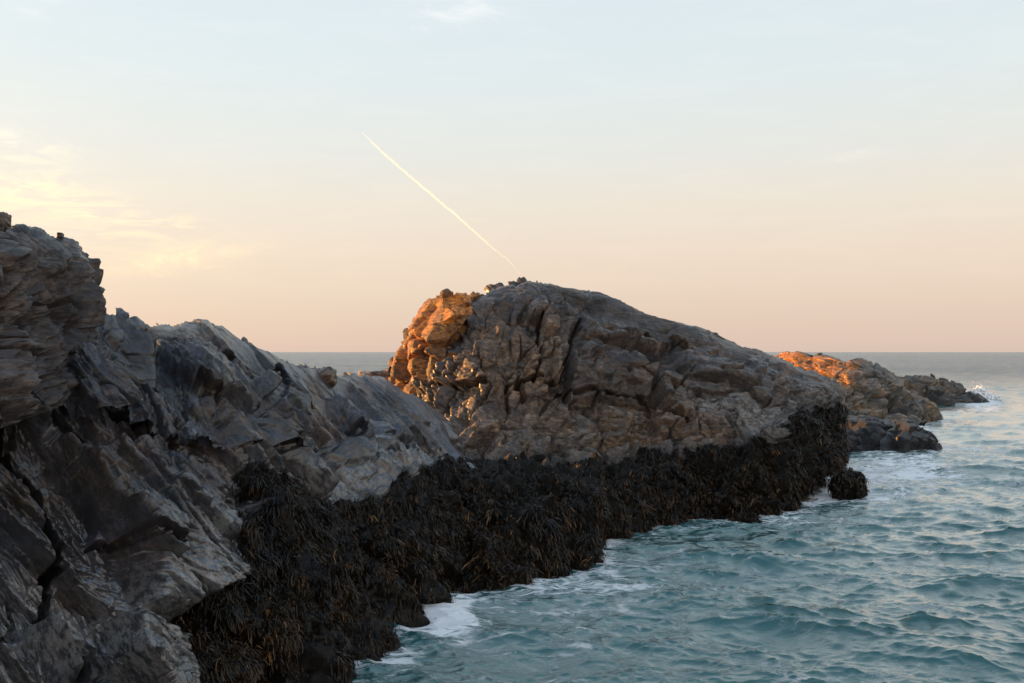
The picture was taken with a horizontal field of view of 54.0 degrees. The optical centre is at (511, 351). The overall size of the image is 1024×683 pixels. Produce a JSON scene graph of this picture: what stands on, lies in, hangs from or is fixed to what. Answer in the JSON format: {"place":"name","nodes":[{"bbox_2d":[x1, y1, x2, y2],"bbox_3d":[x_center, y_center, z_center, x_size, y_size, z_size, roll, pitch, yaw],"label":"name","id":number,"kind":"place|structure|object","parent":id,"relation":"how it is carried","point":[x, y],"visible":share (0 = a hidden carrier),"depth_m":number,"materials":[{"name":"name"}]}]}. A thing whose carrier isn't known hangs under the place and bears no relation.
{"place":"outdoors","nodes":[
{"label":"outdoors","id":0,"kind":"place"},
{"bbox_2d":[0,224,106,427],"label":"cliff","id":1,"kind":"structure","parent":0,"point":[53,309],"depth_m":13.16,"materials":[{"name":"grey stone"}]},
{"bbox_2d":[0,212,11,231],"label":"stone block","id":2,"kind":"object","parent":1,"relation":"on","point":[5,220],"depth_m":13.63,"materials":[{"name":"grey stone"}]},
{"bbox_2d":[57,232,63,237],"bbox_3d":[-6.556,-1.687,14.578,0.100,0.097,0.112,0,0,0],"label":"stone block","id":3,"kind":"object","parent":1,"relation":"on","point":[60,235],"depth_m":14.54,"materials":[{"name":"grey stone"}]},
{"bbox_2d":[0,0,1023,351],"label":"sky","id":4,"kind":"structure","parent":0,"point":[280,175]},
{"bbox_2d":[270,352,1023,682],"bbox_3d":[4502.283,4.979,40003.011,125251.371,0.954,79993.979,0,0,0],"label":"sea","id":5,"kind":"structure","parent":0,"point":[909,568],"depth_m":20.88,"materials":[{"name":"liquid"}]},
{"bbox_2d":[0,359,477,682],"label":"rock slope","id":6,"kind":"structure","parent":5,"relation":"in","point":[118,533],"depth_m":13.31,"materials":[{"name":"stone"}]},
{"bbox_2d":[64,307,157,421],"bbox_3d":[-6.075,0.907,15.167,1.379,3.213,4.296,0,0,-21],"label":"rounded rock","id":7,"kind":"object","parent":6,"relation":"on","point":[115,367],"visible":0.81,"depth_m":13.76,"materials":[{"name":"stone"}]},
{"bbox_2d":[128,319,314,449],"bbox_3d":[-5.435,1.502,18.624,3.520,4.264,8.863,0,0,0],"label":"ridge outcrop","id":8,"kind":"object","parent":6,"relation":"on","point":[202,363],"visible":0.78,"depth_m":16.60,"materials":[{"name":"stone"}]},
{"bbox_2d":[170,452,479,682],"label":"seaweed","id":9,"kind":"object","parent":6,"relation":"on","point":[228,614],"visible":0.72,"depth_m":15.70,"materials":[{"name":"brown plant"}]},
{"bbox_2d":[316,366,336,386],"bbox_3d":[-4.415,0.590,23.591,0.646,0.512,0.677,0,0,0],"label":"boulder","id":10,"kind":"object","parent":6,"relation":"on","point":[328,374],"visible":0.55,"depth_m":23.40,"materials":[{"name":"grey stone"}]},
{"bbox_2d":[384,288,483,395],"bbox_3d":[-2.966,2.002,36.784,4.595,8.536,7.562,0,0,0],"label":"rock shoulder","id":11,"kind":"object","parent":5,"relation":"in","point":[437,326],"visible":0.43,"depth_m":35.27},
{"bbox_2d":[358,370,390,379],"bbox_3d":[-5.049,0.942,38.000,1.563,0.525,1.094,0,0,0],"label":"rock ledge","id":12,"kind":"object","parent":11,"relation":"on","point":[384,374],"visible":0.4,"depth_m":37.57,"materials":[{"name":"stone"}]},
{"bbox_2d":[406,277,849,593],"bbox_3d":[5.065,1.970,39.364,16.310,9.652,36.556,0,0,41],"label":"headland rock","id":13,"kind":"object","parent":5,"relation":"in","point":[557,374],"visible":0.69,"depth_m":33.37,"materials":[{"name":"grey stone"}]},
{"bbox_2d":[444,398,851,593],"bbox_3d":[4.347,3.715,31.810,7.569,3.852,24.390,0,0,40],"label":"seaweed","id":14,"kind":"object","parent":13,"relation":"on","point":[844,450],"visible":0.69,"depth_m":28.94,"materials":[{"name":"brown plant"}]},
{"bbox_2d":[827,467,870,500],"bbox_3d":[11.483,4.548,34.235,1.406,1.269,1.419,0,0,0],"label":"boulder","id":15,"kind":"object","parent":5,"relation":"in","point":[848,484],"visible":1,"depth_m":33.80,"materials":[{"name":"black stone"}]},
{"bbox_2d":[774,351,942,425],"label":"outcrop","id":16,"kind":"object","parent":5,"relation":"in","point":[877,390],"visible":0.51,"depth_m":71.23,"materials":[{"name":"stone"}]},
{"bbox_2d":[846,415,894,451],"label":"rock","id":17,"kind":"object","parent":5,"relation":"in","point":[867,432],"visible":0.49,"depth_m":51.42,"materials":[{"name":"grey stone"}]},
{"bbox_2d":[879,416,942,453],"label":"rock","id":18,"kind":"object","parent":5,"relation":"in","point":[905,435],"visible":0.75,"depth_m":50.46,"materials":[{"name":"grey stone"}]},
{"bbox_2d":[900,374,988,405],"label":"spit","id":19,"kind":"structure","parent":5,"relation":"in","point":[941,391],"depth_m":98.52,"materials":[{"name":"grey stone"}]},
{"bbox_2d":[971,384,1001,400],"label":"sea spray","id":20,"kind":"object","parent":5,"relation":"on","point":[982,391],"visible":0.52,"depth_m":102.91,"materials":[{"name":"white liquid"}]}
]}

